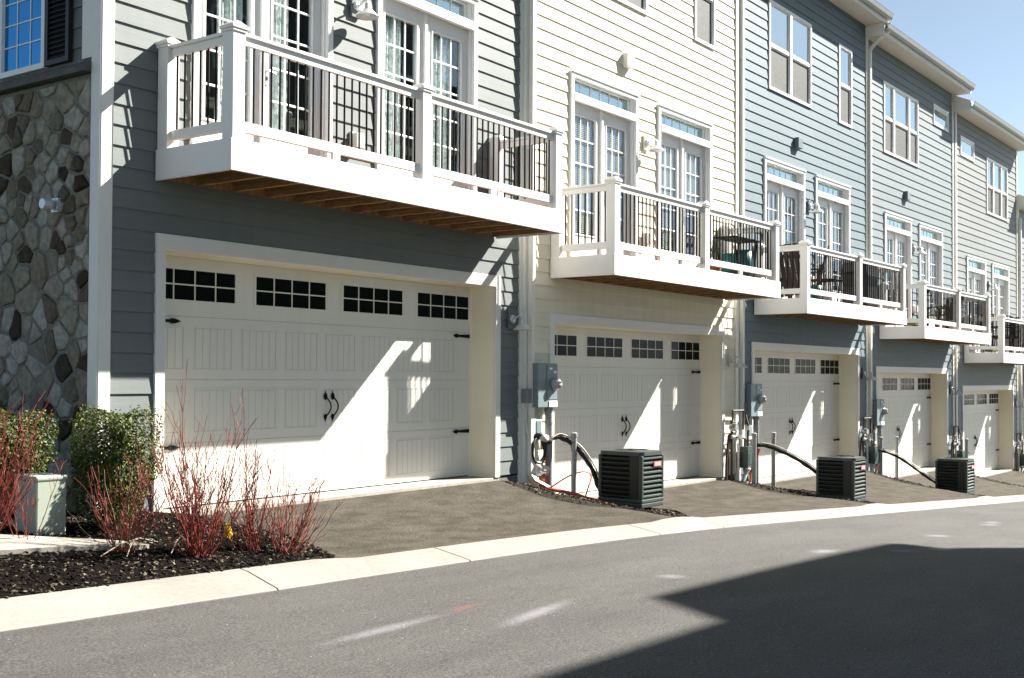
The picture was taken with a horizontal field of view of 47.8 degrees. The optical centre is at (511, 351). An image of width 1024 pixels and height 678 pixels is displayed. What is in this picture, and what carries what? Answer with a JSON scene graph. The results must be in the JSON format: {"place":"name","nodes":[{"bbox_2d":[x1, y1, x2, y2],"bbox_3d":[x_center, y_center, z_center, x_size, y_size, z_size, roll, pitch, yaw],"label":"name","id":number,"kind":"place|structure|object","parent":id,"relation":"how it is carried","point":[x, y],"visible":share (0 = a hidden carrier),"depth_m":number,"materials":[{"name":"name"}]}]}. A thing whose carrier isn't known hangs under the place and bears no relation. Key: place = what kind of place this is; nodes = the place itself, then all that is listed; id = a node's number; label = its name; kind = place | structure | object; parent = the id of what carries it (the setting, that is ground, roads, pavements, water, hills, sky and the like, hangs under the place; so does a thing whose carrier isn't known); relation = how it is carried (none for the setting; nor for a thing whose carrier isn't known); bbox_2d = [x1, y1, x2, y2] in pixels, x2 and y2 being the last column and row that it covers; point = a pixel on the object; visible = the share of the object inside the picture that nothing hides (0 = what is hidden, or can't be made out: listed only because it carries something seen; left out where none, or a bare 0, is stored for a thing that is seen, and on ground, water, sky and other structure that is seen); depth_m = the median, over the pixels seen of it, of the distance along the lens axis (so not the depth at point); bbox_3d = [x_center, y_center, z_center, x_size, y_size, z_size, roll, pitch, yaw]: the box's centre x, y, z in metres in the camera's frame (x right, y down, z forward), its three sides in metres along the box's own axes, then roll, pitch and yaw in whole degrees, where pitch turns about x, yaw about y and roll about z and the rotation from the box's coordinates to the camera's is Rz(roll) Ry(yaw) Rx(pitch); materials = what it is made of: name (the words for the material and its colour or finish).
{"place":"outdoors","nodes":[
{"label":"outdoors","id":0,"kind":"place"},
{"bbox_2d":[0,534,148,554],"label":"footpath","id":1,"kind":"structure","parent":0,"point":[15,544],"depth_m":8.23,"materials":[{"name":"concrete"}]},
{"bbox_2d":[0,512,334,598],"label":"mulch bed","id":2,"kind":"object","parent":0,"point":[101,567],"visible":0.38,"depth_m":8.03,"materials":[{"name":"black wood"}]},
{"bbox_2d":[0,392,52,530],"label":"dogwood shrub","id":3,"kind":"object","parent":2,"relation":"on","point":[4,490],"visible":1,"depth_m":8.06,"materials":[{"name":"red plant"}]},
{"bbox_2d":[0,397,58,521],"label":"boxwood","id":4,"kind":"object","parent":2,"relation":"on","point":[10,421],"visible":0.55,"depth_m":9.18,"materials":[{"name":"green plant"}]},
{"bbox_2d":[0,454,65,539],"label":"dogwood shrub","id":5,"kind":"object","parent":2,"relation":"on","point":[23,516],"visible":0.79,"depth_m":8.28,"materials":[{"name":"red plant"}]},
{"bbox_2d":[15,472,67,535],"bbox_3d":[-3.565,1.163,8.735,0.316,0.470,0.266,-1,-2,37],"label":"utility box","id":6,"kind":"object","parent":2,"relation":"on","point":[54,522],"visible":0.72,"depth_m":8.64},
{"bbox_2d":[66,403,166,528],"bbox_3d":[-3.137,0.916,9.098,0.730,1.027,0.714,-1,-2,37],"label":"boxwood","id":7,"kind":"object","parent":2,"relation":"on","point":[108,454],"visible":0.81,"depth_m":8.97,"materials":[{"name":"green plant"}]},
{"bbox_2d":[67,441,178,554],"bbox_3d":[-2.772,1.041,8.292,0.673,0.863,0.970,0,-1,8],"label":"dogwood shrub","id":8,"kind":"object","parent":2,"relation":"on","point":[127,530],"visible":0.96,"depth_m":8.24,"materials":[{"name":"red plant"}]},
{"bbox_2d":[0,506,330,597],"bbox_3d":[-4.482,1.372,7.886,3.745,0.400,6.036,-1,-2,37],"label":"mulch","id":9,"kind":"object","parent":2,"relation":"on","point":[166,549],"visible":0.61,"depth_m":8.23,"materials":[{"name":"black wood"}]},
{"bbox_2d":[100,536,185,556],"bbox_3d":[-2.553,1.379,8.284,0.301,0.115,0.926,0,-1,13],"label":"dead branch","id":10,"kind":"object","parent":9,"relation":"on","point":[133,540],"visible":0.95,"depth_m":8.17,"materials":[{"name":"beige wood"}]},
{"bbox_2d":[123,362,273,557],"bbox_3d":[-2.287,0.788,8.547,0.901,1.494,0.942,-1,-2,37],"label":"dogwood shrub","id":11,"kind":"object","parent":2,"relation":"on","point":[196,524],"visible":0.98,"depth_m":8.49,"materials":[{"name":"red plant"}]},
{"bbox_2d":[211,388,306,551],"bbox_3d":[-1.933,0.925,8.916,0.673,1.283,0.431,0,-1,17],"label":"dogwood shrub","id":12,"kind":"object","parent":2,"relation":"on","point":[249,516],"visible":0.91,"depth_m":8.90,"materials":[{"name":"red plant"}]},
{"bbox_2d":[263,468,344,554],"bbox_3d":[-1.706,1.254,9.095,0.643,0.674,0.711,-1,-2,37],"label":"dogwood shrub","id":13,"kind":"object","parent":2,"relation":"on","point":[295,541],"visible":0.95,"depth_m":9.02,"materials":[{"name":"red plant"}]},
{"bbox_2d":[204,480,672,557],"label":"driveway","id":14,"kind":"structure","parent":0,"point":[364,526],"depth_m":11.67,"materials":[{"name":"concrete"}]},
{"bbox_2d":[0,501,1023,677],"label":"road","id":15,"kind":"structure","parent":0,"point":[935,593],"depth_m":7.33,"materials":[{"name":"grey asphalt"}]},
{"bbox_2d":[502,481,684,516],"bbox_3d":[1.246,1.830,14.341,2.386,0.422,2.012,-1,-2,37],"label":"gravel bed","id":16,"kind":"object","parent":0,"point":[561,497],"visible":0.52,"depth_m":13.94,"materials":[{"name":"brown gravel"}]},
{"bbox_2d":[539,454,547,490],"bbox_3d":[0.404,1.673,14.944,0.109,0.685,0.168,-1,-2,37],"label":"conduit","id":17,"kind":"object","parent":16,"relation":"on","point":[543,477],"visible":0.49,"depth_m":14.91,"materials":[{"name":"orange plastic"}]},
{"bbox_2d":[571,432,576,492],"bbox_3d":[0.786,1.567,15.108,0.092,1.021,0.176,-1,-2,37],"label":"vent post","id":18,"kind":"object","parent":16,"relation":"on","point":[574,462],"visible":0.94,"depth_m":15.11,"materials":[{"name":"plastic"}]},
{"bbox_2d":[545,471,621,507],"bbox_3d":[0.911,1.783,14.943,1.002,0.437,0.597,0,-1,-4],"label":"cable","id":19,"kind":"object","parent":16,"relation":"on","point":[567,492],"visible":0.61,"depth_m":14.74,"materials":[{"name":"brown plastic"}]},
{"bbox_2d":[598,448,663,508],"bbox_3d":[1.547,1.627,14.957,0.674,0.720,0.560,-1,-2,37],"label":"air conditioner","id":20,"kind":"object","parent":16,"relation":"on","point":[631,477],"visible":0.98,"depth_m":14.77,"materials":[{"name":"black metal"}]},
{"bbox_2d":[546,433,597,489],"bbox_3d":[0.834,1.473,15.095,0.812,0.807,0.205,0,-1,-3],"label":"refrigerant hose","id":21,"kind":"object","parent":20,"relation":"attached to","point":[580,451],"visible":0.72,"depth_m":15.13,"materials":[{"name":"plastic"}]},
{"bbox_2d":[596,479,868,517],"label":"driveway","id":22,"kind":"structure","parent":0,"point":[717,498],"depth_m":17.17,"materials":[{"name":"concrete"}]},
{"bbox_2d":[728,479,872,503],"bbox_3d":[5.012,2.338,19.374,2.480,0.357,2.089,-1,-2,37],"label":"gravel bed","id":23,"kind":"object","parent":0,"point":[771,490],"visible":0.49,"depth_m":18.99,"materials":[{"name":"grey gravel"}]},
{"bbox_2d":[751,433,756,483],"bbox_3d":[4.114,1.830,19.622,0.092,0.903,0.092,-1,-2,37],"label":"vent post","id":24,"kind":"object","parent":23,"relation":"on","point":[753,435],"visible":0.92,"depth_m":19.59,"materials":[{"name":"plastic"}]},
{"bbox_2d":[771,432,775,487],"bbox_3d":[4.554,1.930,20.200,0.092,1.043,0.176,-1,-2,37],"label":"vent post","id":25,"kind":"object","parent":23,"relation":"on","point":[773,461],"visible":0.91,"depth_m":20.20,"materials":[{"name":"plastic"}]},
{"bbox_2d":[816,455,865,500],"bbox_3d":[5.504,2.119,19.287,0.674,0.750,0.560,-1,-2,37],"label":"air conditioner","id":26,"kind":"object","parent":23,"relation":"on","point":[841,476],"visible":0.98,"depth_m":19.10,"materials":[{"name":"black metal"}]},
{"bbox_2d":[756,442,815,473],"bbox_3d":[4.792,1.946,19.823,1.175,0.758,0.367,0,-1,30],"label":"refrigerant hose","id":27,"kind":"object","parent":26,"relation":"attached to","point":[806,464],"visible":0.73,"depth_m":19.91,"materials":[{"name":"plastic"}]},
{"bbox_2d":[764,471,980,503],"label":"driveway","id":28,"kind":"structure","parent":0,"point":[881,490],"depth_m":22.02,"materials":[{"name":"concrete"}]},
{"bbox_2d":[866,470,929,487],"bbox_3d":[8.808,2.758,24.388,2.500,0.526,2.013,-1,-2,37],"label":"gravel bed","id":29,"kind":"object","parent":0,"point":[895,479],"visible":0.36,"depth_m":24.05,"materials":[{"name":"grey gravel"}]},
{"bbox_2d":[879,437,882,474],"bbox_3d":[7.974,2.306,24.967,0.092,0.929,0.092,-1,-2,37],"label":"vent post","id":30,"kind":"object","parent":29,"relation":"on","point":[881,456],"visible":0.9,"depth_m":24.94,"materials":[{"name":"plastic"}]},
{"bbox_2d":[894,436,898,478],"bbox_3d":[8.578,2.422,25.761,0.092,1.061,0.092,-1,-2,37],"label":"vent post","id":31,"kind":"object","parent":29,"relation":"on","point":[896,438],"visible":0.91,"depth_m":25.73,"materials":[{"name":"plastic"}]},
{"bbox_2d":[935,457,974,493],"bbox_3d":[9.377,2.627,24.433,0.674,0.760,0.560,-1,-2,37],"label":"air conditioner","id":32,"kind":"object","parent":29,"relation":"on","point":[956,474],"visible":0.98,"depth_m":24.25,"materials":[{"name":"black metal"}]},
{"bbox_2d":[879,449,934,483],"bbox_3d":[8.528,2.475,24.713,1.306,0.765,0.124,0,-1,11],"label":"refrigerant hose","id":33,"kind":"object","parent":32,"relation":"attached to","point":[910,465],"visible":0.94,"depth_m":24.73,"materials":[{"name":"plastic"}]},
{"bbox_2d":[876,0,1023,195],"label":"sky","id":34,"kind":"structure","parent":0,"point":[981,40],"materials":[{"name":"blue"}]},
{"bbox_2d":[899,471,1023,496],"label":"driveway","id":35,"kind":"structure","parent":0,"point":[983,487],"depth_m":26.79,"materials":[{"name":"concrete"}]},
{"bbox_2d":[986,470,1023,485],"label":"driveway","id":36,"kind":"structure","parent":0,"point":[1014,477],"depth_m":32.54,"materials":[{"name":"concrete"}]},
{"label":"curb base","id":37,"kind":"structure","parent":0,"visible":0},
{"bbox_2d":[0,495,1023,631],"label":"curb","id":38,"kind":"structure","parent":37,"relation":"on","point":[29,611],"depth_m":8.58,"materials":[{"name":"concrete"}]},
{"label":"ground","id":39,"kind":"structure","parent":0,"visible":0},
{"bbox_2d":[0,0,564,515],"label":"townhouse","id":40,"kind":"structure","parent":39,"relation":"on","point":[324,282],"depth_m":11.44,"materials":[{"name":"grey"}]},
{"bbox_2d":[0,0,47,79],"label":"window","id":41,"kind":"structure","parent":40,"relation":"in","point":[22,22],"depth_m":10.48,"materials":[{"name":"blue glass"}]},
{"bbox_2d":[214,0,242,120],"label":"curtain","id":42,"kind":"object","parent":40,"relation":"hanging from","point":[227,7],"visible":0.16,"depth_m":11.12,"materials":[{"name":"fabric"}]},
{"bbox_2d":[199,0,259,142],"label":"french door","id":43,"kind":"structure","parent":40,"relation":"in","point":[253,6],"depth_m":11.22,"materials":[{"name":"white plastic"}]},
{"bbox_2d":[272,0,287,131],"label":"curtain","id":44,"kind":"object","parent":40,"relation":"hanging from","point":[278,20],"visible":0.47,"depth_m":11.67,"materials":[{"name":"fabric"}]},
{"bbox_2d":[264,0,320,156],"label":"french door","id":45,"kind":"structure","parent":40,"relation":"in","point":[314,5],"depth_m":11.78,"materials":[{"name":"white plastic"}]},
{"bbox_2d":[163,255,469,507],"bbox_3d":[-1.977,0.324,12.541,0.109,2.360,4.991,-1,-2,35],"label":"garage door","id":46,"kind":"structure","parent":40,"relation":"in","point":[364,379],"depth_m":12.34,"materials":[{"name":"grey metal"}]},
{"bbox_2d":[384,15,400,158],"bbox_3d":[-1.385,-2.846,13.034,0.071,2.050,0.406,-1,-2,35],"label":"curtain","id":47,"kind":"object","parent":40,"relation":"hanging from","point":[389,26],"visible":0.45,"depth_m":13.07,"materials":[{"name":"fabric"}]},
{"bbox_2d":[382,0,422,176],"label":"french door","id":48,"kind":"structure","parent":40,"relation":"in","point":[391,8],"depth_m":13.11,"materials":[{"name":"white plastic"}]},
{"bbox_2d":[432,34,449,169],"bbox_3d":[-0.862,-2.827,13.771,0.071,2.050,0.437,-1,-2,35],"label":"curtain","id":49,"kind":"object","parent":40,"relation":"hanging from","point":[445,60],"visible":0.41,"depth_m":13.77,"materials":[{"name":"fabric"}]},
{"bbox_2d":[423,0,467,18],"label":"transom window","id":50,"kind":"structure","parent":40,"relation":"in","point":[465,5],"depth_m":14.04,"materials":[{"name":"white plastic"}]},
{"bbox_2d":[428,15,466,188],"bbox_3d":[-0.774,-2.828,13.721,0.105,2.187,0.792,-1,-2,35],"label":"french door","id":51,"kind":"structure","parent":40,"relation":"in","point":[436,26],"depth_m":13.81,"materials":[{"name":"white plastic"}]},
{"bbox_2d":[522,0,780,514],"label":"townhouse","id":52,"kind":"structure","parent":39,"relation":"on","point":[631,313],"depth_m":17.19,"materials":[{"name":"beige"}]},
{"bbox_2d":[531,437,546,464],"bbox_3d":[0.344,1.295,14.900,0.071,0.413,0.330,-1,-2,37],"label":"cable coil","id":53,"kind":"object","parent":52,"relation":"hanging from","point":[543,458],"visible":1,"depth_m":14.93,"materials":[{"name":"black plastic"}]},
{"bbox_2d":[534,463,549,475],"bbox_3d":[0.370,1.531,14.936,0.109,0.188,0.259,-1,-2,41],"label":"pipe fitting","id":54,"kind":"object","parent":52,"relation":"attached to","point":[540,469],"visible":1,"depth_m":14.87,"materials":[{"name":"white plastic"}]},
{"bbox_2d":[574,102,599,255],"bbox_3d":[1.002,-2.355,16.157,0.057,2.187,0.793,-1,-2,36],"label":"french door","id":55,"kind":"structure","parent":52,"relation":"in","point":[582,111],"depth_m":16.25,"materials":[{"name":"white plastic"}]},
{"bbox_2d":[575,78,629,111],"bbox_3d":[1.260,-3.649,16.518,0.035,0.283,1.629,-1,-2,36],"label":"transom window","id":56,"kind":"structure","parent":52,"relation":"in","point":[584,88],"depth_m":16.57,"materials":[{"name":"glass"}]},
{"bbox_2d":[603,112,629,255],"bbox_3d":[1.517,-2.337,16.816,0.105,2.187,0.793,-1,-2,36],"label":"french door","id":57,"kind":"structure","parent":52,"relation":"in","point":[612,122],"depth_m":16.97,"materials":[{"name":"white plastic"}]},
{"bbox_2d":[554,326,699,492],"bbox_3d":[1.714,0.864,17.594,0.108,2.360,4.991,-1,-2,36],"label":"garage door","id":58,"kind":"structure","parent":52,"relation":"in","point":[619,389],"depth_m":17.64,"materials":[{"name":"grey"}]},
{"bbox_2d":[616,0,647,15],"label":"window","id":59,"kind":"structure","parent":52,"relation":"in","point":[641,6],"depth_m":17.26,"materials":[{"name":"white plastic"}]},
{"bbox_2d":[661,133,679,264],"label":"french door","id":60,"kind":"structure","parent":52,"relation":"in","point":[669,141],"depth_m":18.25,"materials":[{"name":"white plastic"}]},
{"bbox_2d":[661,111,704,139],"bbox_3d":[2.695,-3.598,18.466,0.035,0.283,1.629,-1,-2,36],"label":"transom window","id":61,"kind":"structure","parent":52,"relation":"in","point":[669,120],"depth_m":18.54,"materials":[{"name":"clear glass"}]},
{"bbox_2d":[684,141,703,267],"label":"french door","id":62,"kind":"structure","parent":52,"relation":"in","point":[696,151],"depth_m":18.84,"materials":[{"name":"white plastic"}]},
{"bbox_2d":[694,0,715,49],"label":"window","id":63,"kind":"structure","parent":52,"relation":"in","point":[704,10],"depth_m":19.08,"materials":[{"name":"white plastic"}]},
{"bbox_2d":[709,231,721,270],"bbox_3d":[3.152,-1.568,18.104,0.438,0.744,0.380,1,-1,-20],"label":"potted plant","id":64,"kind":"object","parent":52,"relation":"on","point":[714,268],"visible":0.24,"depth_m":18.05,"materials":[{"name":"green plant"}]},
{"bbox_2d":[721,253,739,274],"bbox_3d":[3.546,-1.380,18.722,0.340,0.400,0.340,-1,-2,37],"label":"planter","id":65,"kind":"object","parent":52,"relation":"on","point":[728,271],"visible":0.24,"depth_m":18.59,"materials":[{"name":"teal"}]},
{"bbox_2d":[712,235,759,276],"bbox_3d":[3.672,-1.506,18.844,0.420,0.662,0.950,-1,-2,36],"label":"table","id":66,"kind":"object","parent":52,"relation":"on","point":[739,245],"visible":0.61,"depth_m":18.74,"materials":[{"name":"black metal"}]},
{"bbox_2d":[725,410,759,482],"bbox_3d":[3.914,1.643,19.609,0.240,1.318,0.932,-1,-2,37],"label":"gas meter","id":67,"kind":"object","parent":52,"relation":"attached to","point":[744,456],"visible":0.86,"depth_m":19.67,"materials":[{"name":"grey metal"}]},
{"bbox_2d":[733,250,751,276],"bbox_3d":[3.813,-1.421,19.085,0.340,0.500,0.340,-1,-2,37],"label":"planter","id":68,"kind":"object","parent":52,"relation":"on","point":[747,274],"visible":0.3,"depth_m":18.94,"materials":[{"name":"teal"}]},
{"bbox_2d":[738,0,906,491],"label":"townhouse","id":69,"kind":"structure","parent":39,"relation":"on","point":[804,377],"depth_m":22.51,"materials":[{"name":"blue"}]},
{"bbox_2d":[767,181,779,298],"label":"french door","id":70,"kind":"structure","parent":69,"relation":"in","point":[772,187],"depth_m":21.47,"materials":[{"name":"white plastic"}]},
{"bbox_2d":[767,162,798,183],"bbox_3d":[5.028,-3.331,21.645,0.035,0.283,1.629,-1,-2,37],"label":"transom window","id":71,"kind":"structure","parent":69,"relation":"in","point":[786,174],"depth_m":21.74,"materials":[{"name":"white glass"}]},
{"bbox_2d":[779,243,799,296],"bbox_3d":[4.851,-1.434,20.453,0.705,0.994,0.047,0,-1,-3],"label":"folded chair","id":72,"kind":"object","parent":69,"relation":"on","point":[790,271],"visible":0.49,"depth_m":20.43,"materials":[{"name":"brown wood"}]},
{"bbox_2d":[768,0,811,108],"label":"window","id":73,"kind":"structure","parent":69,"relation":"in","point":[790,36],"depth_m":21.82,"materials":[{"name":"white plastic"}]},
{"bbox_2d":[783,186,798,297],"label":"french door","id":74,"kind":"structure","parent":69,"relation":"in","point":[788,192],"depth_m":22.05,"materials":[{"name":"white plastic"}]},
{"bbox_2d":[755,351,839,477],"bbox_3d":[5.483,1.201,22.686,0.108,2.360,4.991,-1,-2,37],"label":"garage door","id":75,"kind":"structure","parent":69,"relation":"in","point":[801,390],"depth_m":22.95,"materials":[{"name":"grey"}]},
{"bbox_2d":[785,246,829,297],"bbox_3d":[5.439,-1.426,21.233,0.768,0.992,0.700,0,-1,17],"label":"chair","id":76,"kind":"object","parent":69,"relation":"on","point":[828,247],"visible":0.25,"depth_m":21.02,"materials":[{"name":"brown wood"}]},
{"bbox_2d":[818,197,828,300],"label":"french door","id":77,"kind":"structure","parent":69,"relation":"in","point":[823,203],"depth_m":23.37,"materials":[{"name":"white plastic"}]},
{"bbox_2d":[818,180,843,198],"bbox_3d":[6.443,-3.283,23.508,0.035,0.283,1.629,-1,-2,37],"label":"transom window","id":78,"kind":"structure","parent":69,"relation":"in","point":[823,187],"depth_m":23.61,"materials":[{"name":"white glass"}]},
{"bbox_2d":[831,201,843,301],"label":"french door","id":79,"kind":"structure","parent":69,"relation":"in","point":[835,207],"depth_m":23.94,"materials":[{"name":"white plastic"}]},
{"bbox_2d":[838,43,852,128],"bbox_3d":[6.927,-5.521,24.065,0.065,1.640,0.730,-1,-2,37],"label":"window","id":80,"kind":"structure","parent":69,"relation":"in","point":[845,72],"depth_m":24.12,"materials":[{"name":"white plastic"}]},
{"bbox_2d":[842,260,877,307],"bbox_3d":[6.975,-1.365,23.242,0.520,0.975,0.890,-1,-2,37],"label":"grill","id":81,"kind":"object","parent":69,"relation":"on","point":[863,303],"visible":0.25,"depth_m":23.10,"materials":[{"name":"black metal"}]},
{"bbox_2d":[859,417,878,472],"bbox_3d":[7.675,2.065,24.692,0.240,1.318,0.932,-1,-2,37],"label":"gas meter","id":82,"kind":"object","parent":69,"relation":"attached to","point":[872,451],"visible":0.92,"depth_m":24.76,"materials":[{"name":"grey metal"}]},
{"bbox_2d":[866,22,990,477],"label":"townhouse","id":83,"kind":"structure","parent":39,"relation":"on","point":[914,87],"depth_m":27.48,"materials":[{"name":"grey"}]},
{"bbox_2d":[886,230,894,326],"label":"french door","id":84,"kind":"structure","parent":83,"relation":"in","point":[890,235],"depth_m":26.54,"materials":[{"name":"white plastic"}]},
{"bbox_2d":[886,216,906,230],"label":"transom window","id":85,"kind":"structure","parent":83,"relation":"in","point":[890,221],"depth_m":26.82,"materials":[{"name":"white glass"}]},
{"bbox_2d":[883,81,918,167],"bbox_3d":[9.046,-5.258,26.886,0.066,1.610,2.380,-1,-2,37],"label":"window","id":86,"kind":"structure","parent":83,"relation":"in","point":[901,110],"depth_m":26.90,"materials":[{"name":"glass"}]},
{"bbox_2d":[897,234,906,326],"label":"french door","id":87,"kind":"structure","parent":83,"relation":"in","point":[900,238],"depth_m":27.20,"materials":[{"name":"white plastic"}]},
{"bbox_2d":[878,373,930,473],"bbox_3d":[9.248,1.695,27.673,0.108,2.360,4.991,-1,-2,37],"label":"garage door","id":88,"kind":"structure","parent":83,"relation":"in","point":[906,396],"depth_m":28.18,"materials":[{"name":"grey metal"}]},
{"bbox_2d":[921,241,926,280],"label":"french door","id":89,"kind":"structure","parent":83,"relation":"in","point":[923,244],"depth_m":28.44,"materials":[{"name":"white plastic"}]},
{"bbox_2d":[921,227,937,240],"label":"transom window","id":90,"kind":"structure","parent":83,"relation":"in","point":[925,232],"depth_m":28.75,"materials":[{"name":"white glass"}]},
{"bbox_2d":[929,243,937,326],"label":"french door","id":91,"kind":"structure","parent":83,"relation":"in","point":[933,248],"depth_m":28.96,"materials":[{"name":"white plastic"}]},
{"bbox_2d":[933,103,948,131],"bbox_3d":[10.845,-5.911,29.267,0.065,0.520,1.200,-1,-2,37],"label":"window","id":92,"kind":"structure","parent":83,"relation":"in","point":[940,116],"depth_m":29.30,"materials":[{"name":"white glass"}]},
{"bbox_2d":[950,426,968,457],"bbox_3d":[11.524,2.576,29.756,0.240,1.318,0.932,-1,-2,37],"label":"gas meter","id":93,"kind":"object","parent":83,"relation":"attached to","point":[960,452],"visible":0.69,"depth_m":29.81,"materials":[{"name":"grey metal"}]},
{"bbox_2d":[954,95,1023,494],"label":"townhouse","id":94,"kind":"structure","parent":39,"relation":"on","point":[988,145],"depth_m":32.54,"materials":[{"name":"grey"}]},
{"bbox_2d":[960,135,973,161],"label":"window","id":95,"kind":"structure","parent":94,"relation":"in","point":[966,146],"depth_m":31.02,"materials":[{"name":"glass"}]},
{"bbox_2d":[968,271,972,351],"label":"french door","id":96,"kind":"structure","parent":94,"relation":"in","point":[970,274],"depth_m":31.50,"materials":[{"name":"white plastic"}]},
{"bbox_2d":[968,259,981,269],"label":"transom window","id":97,"kind":"structure","parent":94,"relation":"in","point":[971,263],"depth_m":31.79,"materials":[{"name":"white glass"}]},
{"bbox_2d":[975,273,981,352],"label":"french door","id":98,"kind":"structure","parent":94,"relation":"in","point":[977,276],"depth_m":32.16,"materials":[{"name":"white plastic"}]},
{"bbox_2d":[964,390,998,472],"bbox_3d":[13.124,2.272,32.740,0.108,2.360,4.991,-1,-2,37],"label":"garage door","id":99,"kind":"structure","parent":94,"relation":"in","point":[981,409],"depth_m":33.36,"materials":[{"name":"grey"}]},
{"bbox_2d":[993,278,997,345],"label":"french door","id":100,"kind":"structure","parent":94,"relation":"in","point":[994,279],"depth_m":33.46,"materials":[{"name":"white plastic"}]},
{"bbox_2d":[986,157,1007,221],"bbox_3d":[13.996,-4.659,33.366,0.066,1.580,2.230,-1,-2,37],"label":"window","id":101,"kind":"structure","parent":94,"relation":"in","point":[996,174],"depth_m":33.40,"materials":[{"name":"glass"}]},
{"bbox_2d":[999,279,1004,314],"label":"french door","id":102,"kind":"structure","parent":94,"relation":"in","point":[1001,282],"depth_m":34.12,"materials":[{"name":"white plastic"}]},
{"bbox_2d":[1006,317,1019,352],"bbox_3d":[13.754,-0.457,32.079,0.527,1.001,0.507,0,-1,7],"label":"chair","id":103,"kind":"object","parent":94,"relation":"on","point":[1015,331],"visible":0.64,"depth_m":31.93,"materials":[{"name":"black metal"}]},
{"bbox_2d":[1014,433,1023,472],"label":"gas meter","id":104,"kind":"object","parent":94,"relation":"attached to","point":[1018,460],"visible":0.94,"depth_m":34.74,"materials":[{"name":"grey metal"}]},
{"bbox_2d":[1017,194,1023,471],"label":"townhouse","id":105,"kind":"structure","parent":39,"relation":"on","point":[1020,201],"depth_m":35.14,"materials":[{"name":"grey wood"}]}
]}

